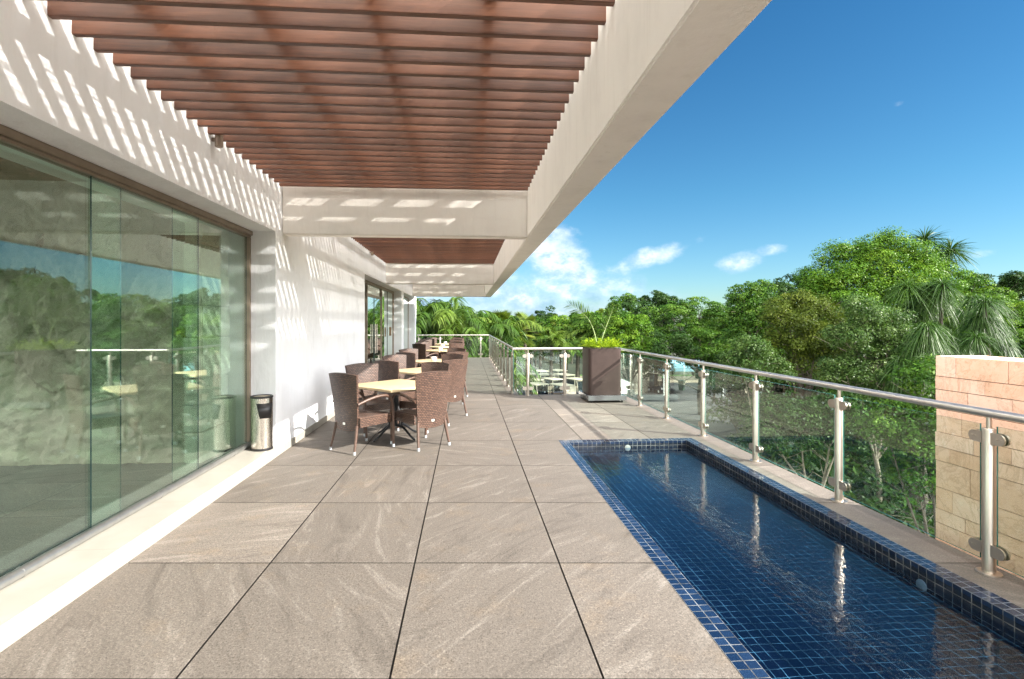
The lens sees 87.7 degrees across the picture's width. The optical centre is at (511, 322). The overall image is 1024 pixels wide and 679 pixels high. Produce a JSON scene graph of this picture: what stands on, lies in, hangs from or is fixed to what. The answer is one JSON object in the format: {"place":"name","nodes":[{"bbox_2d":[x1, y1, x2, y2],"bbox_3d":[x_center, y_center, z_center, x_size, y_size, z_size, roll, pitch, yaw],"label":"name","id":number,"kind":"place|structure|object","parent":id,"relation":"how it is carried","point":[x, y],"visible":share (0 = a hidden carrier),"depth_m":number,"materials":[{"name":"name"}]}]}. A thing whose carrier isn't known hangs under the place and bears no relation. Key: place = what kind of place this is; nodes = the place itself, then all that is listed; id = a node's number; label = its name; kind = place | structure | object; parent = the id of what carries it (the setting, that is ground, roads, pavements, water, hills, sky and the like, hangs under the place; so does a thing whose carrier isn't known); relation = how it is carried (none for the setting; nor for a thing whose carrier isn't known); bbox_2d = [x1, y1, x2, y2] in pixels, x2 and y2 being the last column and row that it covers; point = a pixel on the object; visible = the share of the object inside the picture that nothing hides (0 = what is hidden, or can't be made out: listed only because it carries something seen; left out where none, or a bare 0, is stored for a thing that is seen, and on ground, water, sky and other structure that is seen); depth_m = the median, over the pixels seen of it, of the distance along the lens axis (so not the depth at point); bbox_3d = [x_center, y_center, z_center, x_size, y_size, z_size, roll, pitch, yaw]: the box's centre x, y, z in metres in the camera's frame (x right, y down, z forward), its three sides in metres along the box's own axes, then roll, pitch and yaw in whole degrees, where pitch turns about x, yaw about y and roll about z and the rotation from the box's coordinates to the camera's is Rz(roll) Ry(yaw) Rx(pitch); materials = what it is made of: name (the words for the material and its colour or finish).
{"place":"outdoors","nodes":[
{"label":"outdoors","id":0,"kind":"place"},
{"bbox_2d":[0,157,229,465],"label":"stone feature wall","id":1,"kind":"structure","parent":0,"point":[44,318],"depth_m":5.66,"materials":[{"name":"stone"}]},
{"bbox_2d":[517,376,746,392],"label":"yard","id":2,"kind":"structure","parent":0,"point":[693,379],"depth_m":61.61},
{"bbox_2d":[522,327,563,375],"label":"broadleaf tree","id":3,"kind":"object","parent":2,"relation":"on","point":[549,331],"visible":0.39,"depth_m":55.12,"materials":[{"name":"green plant"}]},
{"bbox_2d":[545,324,593,372],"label":"broadleaf tree","id":4,"kind":"object","parent":2,"relation":"on","point":[565,328],"visible":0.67,"depth_m":59.51,"materials":[{"name":"green plant"}]},
{"bbox_2d":[553,314,594,377],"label":"broadleaf tree","id":5,"kind":"object","parent":2,"relation":"on","point":[575,320],"visible":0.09,"depth_m":63.23,"materials":[{"name":"green plant"}]},
{"bbox_2d":[568,311,602,356],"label":"broadleaf tree","id":6,"kind":"object","parent":2,"relation":"on","point":[581,314],"visible":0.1,"depth_m":61.09,"materials":[{"name":"green plant"}]},
{"bbox_2d":[565,322,614,342],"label":"coconut palm","id":7,"kind":"object","parent":2,"relation":"on","point":[571,333],"visible":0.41,"depth_m":57.20,"materials":[{"name":"green plant"}]},
{"bbox_2d":[603,292,638,341],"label":"broadleaf tree","id":8,"kind":"object","parent":2,"relation":"on","point":[622,298],"visible":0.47,"depth_m":61.27,"materials":[{"name":"green plant"}]},
{"bbox_2d":[640,296,751,414],"bbox_3d":[13.476,2.424,37.950,9.640,8.631,5.724,0,0,-5],"label":"acacia","id":9,"kind":"object","parent":2,"relation":"on","point":[707,333],"visible":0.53,"depth_m":37.23,"materials":[{"name":"green plant"}]},
{"bbox_2d":[520,325,901,506],"bbox_3d":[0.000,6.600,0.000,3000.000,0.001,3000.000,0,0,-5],"label":"ground","id":10,"kind":"structure","parent":0,"point":[571,367],"depth_m":83.68,"materials":[{"name":"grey plant"}]},
{"bbox_2d":[0,0,415,651],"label":"hotel building","id":11,"kind":"structure","parent":10,"relation":"on","point":[308,316],"depth_m":4.56,"materials":[{"name":"white paint"}]},
{"bbox_2d":[0,124,252,589],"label":"window","id":12,"kind":"structure","parent":11,"relation":"in","point":[13,139],"depth_m":4.00,"materials":[{"name":"brown metal"}]},
{"bbox_2d":[211,135,222,147],"bbox_3d":[-2.639,-1.637,4.774,0.099,0.135,0.068,0,0,-5],"label":"wall lamp","id":13,"kind":"object","parent":11,"relation":"attached to","point":[218,140],"visible":0.64,"depth_m":4.75,"materials":[{"name":"brown metal"}]},
{"bbox_2d":[250,394,272,451],"bbox_3d":[-2.911,1.162,6.206,0.248,0.626,0.248,0,0,15],"label":"litter bin","id":14,"kind":"object","parent":11,"relation":"on","point":[261,422],"visible":1,"depth_m":6.11,"materials":[{"name":"metal"}]},
{"bbox_2d":[365,280,393,362],"bbox_3d":[-3.866,0.263,15.277,0.123,2.675,6.760,0,0,-5],"label":"glazed door","id":15,"kind":"structure","parent":11,"relation":"in","point":[379,300],"depth_m":15.53,"materials":[{"name":"clear glass"}]},
{"bbox_2d":[41,0,771,296],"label":"pergola","id":16,"kind":"object","parent":11,"relation":"on","point":[453,148],"visible":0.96,"depth_m":3.80,"materials":[{"name":"red brown timber"},{"name":"plaster"}]},
{"bbox_2d":[404,296,408,348],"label":"column","id":17,"kind":"structure","parent":11,"relation":"in","point":[406,300],"depth_m":22.76,"materials":[{"name":"white paint"}]},
{"bbox_2d":[175,358,650,678],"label":"terrace slab","id":18,"kind":"structure","parent":11,"relation":"on","point":[392,666],"depth_m":3.42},
{"bbox_2d":[0,357,1023,678],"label":"terrace floor","id":19,"kind":"structure","parent":18,"relation":"on","point":[488,597],"depth_m":3.40,"materials":[{"name":"beige tile"}]},
{"bbox_2d":[329,372,394,454],"bbox_3d":[-1.928,1.109,6.792,0.608,0.984,0.648,0,0,36],"label":"wicker armchair","id":20,"kind":"object","parent":19,"relation":"on","point":[350,416],"visible":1,"depth_m":6.58,"materials":[{"name":"brown wicker"}]},
{"bbox_2d":[345,363,398,435],"bbox_3d":[-2.092,1.109,7.912,0.608,0.984,0.648,0,0,-44],"label":"wicker armchair","id":21,"kind":"object","parent":19,"relation":"on","point":[366,372],"visible":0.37,"depth_m":8.07,"materials":[{"name":"brown wicker"}]},
{"bbox_2d":[358,379,416,441],"bbox_3d":[-1.614,1.228,7.420,0.970,0.742,0.970,0,0,37],"label":"terrace table","id":22,"kind":"object","parent":19,"relation":"on","point":[394,385],"visible":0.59,"depth_m":7.30,"materials":[{"name":"beige laminate"}]},
{"bbox_2d":[382,354,405,409],"bbox_3d":[-2.068,1.109,10.096,0.648,0.984,0.608,0,0,42],"label":"wicker armchair","id":23,"kind":"object","parent":19,"relation":"on","point":[400,359],"visible":0.1,"depth_m":10.35,"materials":[{"name":"brown wicker"}]},
{"bbox_2d":[374,360,415,400],"bbox_3d":[-1.917,1.109,8.979,0.608,0.984,0.648,0,0,33],"label":"wicker armchair","id":24,"kind":"object","parent":19,"relation":"on","point":[388,369],"visible":0.34,"depth_m":8.73,"materials":[{"name":"brown wicker"}]},
{"bbox_2d":[396,352,415,379],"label":"wicker armchair","id":25,"kind":"object","parent":19,"relation":"on","point":[410,360],"visible":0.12,"depth_m":11.07,"materials":[{"name":"brown wicker"}]},
{"bbox_2d":[399,348,418,367],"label":"wicker armchair","id":26,"kind":"object","parent":19,"relation":"on","point":[412,350],"visible":0.08,"depth_m":12.75,"materials":[{"name":"brown wicker"}]},
{"bbox_2d":[399,367,420,408],"bbox_3d":[-1.600,1.228,9.619,0.970,0.742,0.970,0,0,39],"label":"terrace table","id":27,"kind":"object","parent":19,"relation":"on","point":[411,371],"visible":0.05,"depth_m":9.31,"materials":[{"name":"beige laminate"}]},
{"bbox_2d":[390,371,451,450],"bbox_3d":[-1.182,1.109,6.995,0.608,0.984,0.647,0,0,-44],"label":"wicker armchair","id":28,"kind":"object","parent":19,"relation":"on","point":[432,398],"visible":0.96,"depth_m":6.79,"materials":[{"name":"brown wicker"}]},
{"bbox_2d":[399,362,450,432],"bbox_3d":[-1.321,1.109,8.120,0.608,0.984,0.648,0,0,28],"label":"wicker armchair","id":29,"kind":"object","parent":19,"relation":"on","point":[428,367],"visible":0.18,"depth_m":8.27,"materials":[{"name":"brown wicker"}]},
{"bbox_2d":[412,343,439,366],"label":"wicker armchair","id":30,"kind":"object","parent":19,"relation":"on","point":[421,348],"visible":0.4,"depth_m":15.63,"materials":[{"name":"brown wicker"}]},
{"bbox_2d":[415,342,438,358],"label":"wicker armchair","id":31,"kind":"object","parent":19,"relation":"on","point":[427,346],"visible":0.07,"depth_m":17.32,"materials":[{"name":"brown wicker"}]},
{"bbox_2d":[416,359,441,363],"bbox_3d":[-1.782,1.228,11.992,0.970,0.742,0.970,0,0,42],"label":"terrace table","id":32,"kind":"object","parent":19,"relation":"on","point":[420,361],"visible":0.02,"depth_m":12.01,"materials":[{"name":"beige laminate"}]},
{"bbox_2d":[439,343,464,355],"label":"wicker armchair","id":33,"kind":"object","parent":19,"relation":"on","point":[457,345],"visible":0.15,"depth_m":15.91,"materials":[{"name":"brown wicker"}]},
{"bbox_2d":[441,354,464,403],"bbox_3d":[-1.306,1.109,10.319,0.608,0.984,0.647,0,0,30],"label":"wicker armchair","id":34,"kind":"object","parent":19,"relation":"on","point":[444,357],"visible":0.09,"depth_m":10.58,"materials":[{"name":"brown wicker"}]},
{"bbox_2d":[417,335,488,357],"bbox_3d":[-2.655,1.075,24.162,3.258,1.050,0.136,0,0,-5],"label":"glass railing","id":35,"kind":"object","parent":19,"relation":"on","point":[440,339],"visible":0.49,"depth_m":24.15,"materials":[{"name":"metal"}]},
{"bbox_2d":[443,359,467,415],"bbox_3d":[-1.144,1.109,9.173,0.648,0.984,0.608,0,0,43],"label":"wicker armchair","id":36,"kind":"object","parent":19,"relation":"on","point":[458,368],"visible":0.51,"depth_m":9.01,"materials":[{"name":"brown wicker"}]},
{"bbox_2d":[447,348,465,388],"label":"wicker armchair","id":37,"kind":"object","parent":19,"relation":"on","point":[455,349],"visible":0.07,"depth_m":12.99,"materials":[{"name":"brown wicker"}]},
{"bbox_2d":[447,351,468,396],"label":"wicker armchair","id":38,"kind":"object","parent":19,"relation":"on","point":[464,353],"visible":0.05,"depth_m":11.44,"materials":[{"name":"brown wicker"}]},
{"bbox_2d":[489,335,514,393],"bbox_3d":[-0.495,1.075,17.985,0.136,1.050,12.675,0,0,-5],"label":"glass railing","id":39,"kind":"object","parent":19,"relation":"on","point":[501,356],"visible":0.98,"depth_m":14.68,"materials":[{"name":"metal"}]},
{"bbox_2d":[514,347,581,395],"bbox_3d":[1.184,1.075,11.768,2.292,1.050,0.136,0,0,-5],"label":"glass railing","id":40,"kind":"object","parent":19,"relation":"on","point":[528,387],"visible":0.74,"depth_m":11.72,"materials":[{"name":"metal"}]},
{"bbox_2d":[579,347,626,402],"bbox_3d":[1.861,1.061,11.047,0.780,1.078,0.900,0,0,-5],"label":"planter","id":41,"kind":"object","parent":19,"relation":"on","point":[601,373],"visible":0.97,"depth_m":10.68,"materials":[{"name":"brown metal"}]},
{"bbox_2d":[564,298,620,341],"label":"young palm","id":42,"kind":"object","parent":41,"relation":"in","point":[580,308],"visible":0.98,"depth_m":10.85,"materials":[{"name":"green plant"}]},
{"bbox_2d":[580,337,626,347],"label":"fern","id":43,"kind":"object","parent":41,"relation":"on","point":[600,343],"visible":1,"depth_m":10.83,"materials":[{"name":"green plant"}]},
{"bbox_2d":[558,438,1023,678],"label":"swimming pool","id":44,"kind":"structure","parent":19,"relation":"in","point":[766,577],"depth_m":3.56,"materials":[{"name":"tile"}]},
{"bbox_2d":[616,347,1023,577],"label":"glass railing","id":45,"kind":"object","parent":19,"relation":"on","point":[985,545],"visible":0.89,"depth_m":4.20,"materials":[{"name":"metal"}]},
{"bbox_2d":[416,300,493,337],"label":"areca palm","id":46,"kind":"object","parent":10,"relation":"on","point":[470,313],"depth_m":34.40,"materials":[{"name":"green plant"}]},
{"bbox_2d":[416,297,495,341],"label":"areca palm","id":47,"kind":"object","parent":10,"relation":"on","point":[426,315],"visible":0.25,"depth_m":29.32,"materials":[{"name":"green plant"}]},
{"bbox_2d":[424,327,488,356],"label":"areca palm","id":48,"kind":"object","parent":10,"relation":"on","point":[447,332],"visible":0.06,"depth_m":27.70,"materials":[{"name":"green plant"}]},
{"bbox_2d":[420,308,524,381],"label":"areca palm","id":49,"kind":"object","parent":10,"relation":"on","point":[477,320],"visible":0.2,"depth_m":29.17,"materials":[{"name":"green plant"}]},
{"bbox_2d":[445,316,545,394],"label":"areca palm","id":50,"kind":"object","parent":10,"relation":"on","point":[501,332],"visible":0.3,"depth_m":29.05,"materials":[{"name":"green plant"}]},
{"bbox_2d":[529,316,545,366],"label":"broadleaf tree","id":51,"kind":"object","parent":10,"relation":"on","point":[541,320],"visible":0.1,"depth_m":69.56,"materials":[{"name":"green plant"}]},
{"bbox_2d":[535,305,562,359],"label":"distant tree","id":52,"kind":"object","parent":10,"relation":"on","point":[541,314],"visible":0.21,"depth_m":94.28,"materials":[{"name":"green plant"}]},
{"bbox_2d":[542,315,572,371],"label":"broadleaf tree","id":53,"kind":"object","parent":10,"relation":"on","point":[557,321],"visible":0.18,"depth_m":65.67,"materials":[{"name":"green plant"}]},
{"bbox_2d":[597,313,670,397],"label":"broadleaf tree","id":54,"kind":"object","parent":10,"relation":"on","point":[625,328],"visible":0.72,"depth_m":33.64,"materials":[{"name":"green plant"}]},
{"bbox_2d":[620,290,692,392],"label":"dark tree","id":55,"kind":"object","parent":10,"relation":"on","point":[658,298],"visible":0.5,"depth_m":49.68,"materials":[{"name":"green plant"}]},
{"bbox_2d":[634,329,799,405],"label":"dark tree","id":56,"kind":"object","parent":10,"relation":"on","point":[682,344],"visible":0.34,"depth_m":29.48,"materials":[{"name":"green plant"}]},
{"bbox_2d":[706,392,770,436],"bbox_3d":[12.306,5.267,28.681,3.626,3.052,3.580,0,0,-10],"label":"shrub","id":57,"kind":"object","parent":10,"relation":"on","point":[721,416],"visible":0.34,"depth_m":28.59,"materials":[{"name":"green plant"}]},
{"bbox_2d":[715,279,795,381],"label":"broadleaf tree","id":58,"kind":"object","parent":10,"relation":"on","point":[756,323],"visible":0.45,"depth_m":29.60,"materials":[{"name":"green plant"}]},
{"bbox_2d":[714,331,797,417],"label":"silver tree","id":59,"kind":"object","parent":10,"relation":"on","point":[756,348],"visible":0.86,"depth_m":18.74,"materials":[{"name":"green plant"}]},
{"bbox_2d":[725,396,794,432],"bbox_3d":[12.988,5.303,28.082,3.477,2.800,3.433,0,0,17],"label":"shrub","id":60,"kind":"object","parent":10,"relation":"on","point":[733,411],"visible":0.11,"depth_m":28.28,"materials":[{"name":"green plant"}]},
{"bbox_2d":[755,273,820,335],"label":"dark tree","id":61,"kind":"object","parent":10,"relation":"on","point":[781,287],"visible":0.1,"depth_m":41.36,"materials":[{"name":"green plant"}]},
{"bbox_2d":[763,450,821,480],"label":"shrub","id":62,"kind":"object","parent":10,"relation":"on","point":[787,465],"visible":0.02,"depth_m":16.33,"materials":[{"name":"green plant"}]},
{"bbox_2d":[738,429,856,498],"bbox_3d":[8.026,4.957,15.555,3.708,3.779,3.661,0,0,43],"label":"shrub","id":63,"kind":"object","parent":10,"relation":"on","point":[776,458],"visible":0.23,"depth_m":15.22,"materials":[{"name":"green plant"}]},
{"bbox_2d":[745,288,863,432],"bbox_3d":[11.623,2.657,21.107,4.512,8.092,2.766,0,0,-5],"label":"olive tree","id":64,"kind":"object","parent":10,"relation":"on","point":[805,345],"visible":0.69,"depth_m":20.67,"materials":[{"name":"green plant"}]},
{"bbox_2d":[726,387,887,487],"bbox_3d":[7.554,4.167,13.542,3.966,5.101,2.193,0,0,-5],"label":"tree","id":65,"kind":"object","parent":10,"relation":"on","point":[772,419],"visible":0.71,"depth_m":13.11,"materials":[{"name":"green plant"}]},
{"bbox_2d":[800,363,852,444],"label":"broadleaf tree","id":66,"kind":"object","parent":10,"relation":"on","point":[814,388],"visible":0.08,"depth_m":27.15,"materials":[{"name":"green plant"}]},
{"bbox_2d":[806,389,893,468],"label":"broadleaf tree","id":67,"kind":"object","parent":10,"relation":"on","point":[848,440],"visible":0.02,"depth_m":19.81,"materials":[{"name":"green plant"}]},
{"bbox_2d":[806,444,908,505],"bbox_3d":[10.215,5.357,16.408,3.751,2.776,3.799,0,0,-22],"label":"shrub","id":68,"kind":"object","parent":10,"relation":"on","point":[865,475],"visible":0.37,"depth_m":15.96,"materials":[{"name":"green plant"}]},
{"bbox_2d":[844,454,902,509],"bbox_3d":[11.417,5.486,17.446,3.017,2.212,3.056,0,0,33],"label":"shrub","id":69,"kind":"object","parent":10,"relation":"on","point":[888,498],"visible":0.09,"depth_m":16.61,"materials":[{"name":"green plant"}]},
{"bbox_2d":[811,293,941,501],"bbox_3d":[10.662,2.925,15.616,3.808,7.602,2.362,0,0,-5],"label":"broadleaf tree","id":70,"kind":"object","parent":10,"relation":"on","point":[861,344],"visible":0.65,"depth_m":15.23,"materials":[{"name":"green plant"}]},
{"bbox_2d":[791,225,972,384],"bbox_3d":[17.520,1.113,25.176,8.428,11.235,4.754,0,0,-5],"label":"broadleaf tree","id":71,"kind":"object","parent":10,"relation":"on","point":[866,260],"visible":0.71,"depth_m":24.42,"materials":[{"name":"green plant"}]},
{"bbox_2d":[844,353,939,537],"bbox_3d":[7.188,3.641,9.499,2.240,6.170,1.523,0,0,-5],"label":"broadleaf tree","id":72,"kind":"object","parent":10,"relation":"on","point":[906,427],"visible":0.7,"depth_m":9.40,"materials":[{"name":"green plant"}]},
{"bbox_2d":[852,386,932,495],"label":"broadleaf tree","id":73,"kind":"object","parent":10,"relation":"on","point":[863,450],"visible":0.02,"depth_m":18.42,"materials":[{"name":"green plant"}]},
{"bbox_2d":[861,497,928,531],"bbox_3d":[7.919,5.395,12.523,2.843,2.546,2.807,0,0,-29],"label":"shrub","id":74,"kind":"object","parent":10,"relation":"on","point":[881,506],"visible":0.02,"depth_m":12.32,"materials":[{"name":"green plant"}]},
{"bbox_2d":[860,440,935,508],"bbox_3d":[12.900,5.107,16.260,3.771,3.376,3.691,0,0,10],"label":"shrub","id":75,"kind":"object","parent":10,"relation":"on","point":[883,460],"visible":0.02,"depth_m":17.04,"materials":[{"name":"green plant"}]},
{"bbox_2d":[870,493,933,525],"bbox_3d":[9.629,5.525,13.541,3.154,2.216,3.223,0,0,30],"label":"shrub","id":76,"kind":"object","parent":10,"relation":"on","point":[895,500],"visible":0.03,"depth_m":13.68,"materials":[{"name":"green plant"}]},
{"bbox_2d":[886,505,934,538],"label":"shrub","id":77,"kind":"object","parent":10,"relation":"on","point":[916,511],"visible":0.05,"depth_m":12.49,"materials":[{"name":"green plant"}]},
{"bbox_2d":[891,516,934,535],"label":"shrub","id":78,"kind":"object","parent":10,"relation":"on","point":[912,524],"visible":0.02,"depth_m":10.63,"materials":[{"name":"green plant"}]},
{"bbox_2d":[868,320,961,511],"bbox_3d":[10.589,3.297,14.051,2.045,6.805,4.273,0,0,36],"label":"ponytail palm","id":79,"kind":"object","parent":10,"relation":"on","point":[919,345],"visible":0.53,"depth_m":13.29,"materials":[{"name":"green plant"}]},
{"bbox_2d":[877,272,994,500],"bbox_3d":[15.225,2.509,19.060,3.501,8.383,6.046,0,0,39],"label":"ponytail palm","id":80,"kind":"object","parent":10,"relation":"on","point":[928,297],"visible":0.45,"depth_m":18.00,"materials":[{"name":"green plant"}]},
{"bbox_2d":[895,226,981,315],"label":"dragon tree","id":81,"kind":"object","parent":10,"relation":"on","point":[950,252],"visible":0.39,"depth_m":26.85,"materials":[{"name":"green plant"}]},
{"bbox_2d":[945,269,1023,353],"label":"broadleaf tree","id":82,"kind":"object","parent":10,"relation":"on","point":[1018,324],"visible":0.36,"depth_m":25.42,"materials":[{"name":"green plant"}]},
{"bbox_2d":[948,293,1022,357],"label":"ponytail palm","id":83,"kind":"object","parent":10,"relation":"on","point":[985,325],"visible":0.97,"depth_m":14.71,"materials":[{"name":"green plant"}]},
{"bbox_2d":[951,270,1023,343],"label":"dark tree","id":84,"kind":"object","parent":10,"relation":"on","point":[1011,281],"visible":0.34,"depth_m":39.36,"materials":[{"name":"green plant"}]},
{"bbox_2d":[416,0,1023,323],"label":"sky","id":85,"kind":"structure","parent":0,"point":[821,121],"materials":[{"name":"blue"}]},
{"bbox_2d":[630,383,885,470],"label":"service road","id":86,"kind":"structure","parent":0,"point":[683,406],"depth_m":41.77,"materials":[{"name":"grey asphalt"}]},
{"bbox_2d":[577,312,610,346],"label":"broadleaf tree","id":87,"kind":"object","parent":86,"relation":"on","point":[598,320],"visible":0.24,"depth_m":57.27,"materials":[{"name":"green plant"}]},
{"bbox_2d":[621,360,648,394],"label":"retaining wall","id":88,"kind":"structure","parent":86,"relation":"on","point":[634,387],"depth_m":48.50,"materials":[{"name":"concrete"}]},
{"bbox_2d":[648,372,670,393],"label":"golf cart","id":89,"kind":"object","parent":86,"relation":"on","point":[658,387],"visible":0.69,"depth_m":49.75,"materials":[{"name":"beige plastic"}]},
{"bbox_2d":[653,360,723,395],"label":"canopy tent","id":90,"kind":"object","parent":86,"relation":"on","point":[678,367],"visible":0.21,"depth_m":47.94,"materials":[{"name":"white fabric"}]},
{"bbox_2d":[762,344,841,405],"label":"broadleaf tree","id":91,"kind":"object","parent":86,"relation":"on","point":[796,386],"visible":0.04,"depth_m":27.21,"materials":[{"name":"green plant"}]},
{"bbox_2d":[935,355,1023,579],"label":"stone wall","id":92,"kind":"structure","parent":0,"point":[992,382],"depth_m":3.96,"materials":[{"name":"beige stone"}]},
{"label":"cart park","id":93,"kind":"structure","parent":0,"visible":0},
{"bbox_2d":[487,309,522,334],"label":"fan palm","id":94,"kind":"object","parent":93,"relation":"on","point":[504,314],"visible":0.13,"depth_m":41.41,"materials":[{"name":"green plant"}]},
{"bbox_2d":[505,315,536,389],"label":"fan palm","id":95,"kind":"object","parent":93,"relation":"on","point":[530,341],"visible":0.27,"depth_m":39.85,"materials":[{"name":"green plant"}]},
{"bbox_2d":[515,311,544,384],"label":"fan palm","id":96,"kind":"object","parent":93,"relation":"on","point":[530,317],"visible":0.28,"depth_m":43.96,"materials":[{"name":"green plant"}]},
{"bbox_2d":[530,382,548,394],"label":"golf cart","id":97,"kind":"object","parent":93,"relation":"on","point":[542,389],"visible":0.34,"depth_m":40.87,"materials":[{"name":"beige plastic"}]},
{"bbox_2d":[520,334,581,390],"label":"broadleaf tree","id":98,"kind":"object","parent":93,"relation":"on","point":[557,339],"visible":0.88,"depth_m":45.20,"materials":[{"name":"green plant"}]},
{"bbox_2d":[542,377,562,393],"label":"golf cart","id":99,"kind":"object","parent":93,"relation":"on","point":[555,388],"visible":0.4,"depth_m":44.35,"materials":[{"name":"beige plastic"}]},
{"bbox_2d":[550,383,575,393],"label":"golf cart","id":100,"kind":"object","parent":93,"relation":"on","point":[572,387],"visible":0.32,"depth_m":40.22,"materials":[{"name":"beige plastic"}]},
{"bbox_2d":[555,373,574,384],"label":"golf cart","id":101,"kind":"object","parent":93,"relation":"on","point":[568,381],"visible":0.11,"depth_m":48.18,"materials":[{"name":"beige plastic"}]},
{"bbox_2d":[566,377,581,393],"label":"golf cart","id":102,"kind":"object","parent":93,"relation":"on","point":[579,385],"visible":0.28,"depth_m":44.29,"materials":[{"name":"beige plastic"}]},
{"bbox_2d":[546,336,603,389],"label":"broadleaf tree","id":103,"kind":"object","parent":93,"relation":"on","point":[576,342],"visible":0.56,"depth_m":46.97,"materials":[{"name":"green plant"}]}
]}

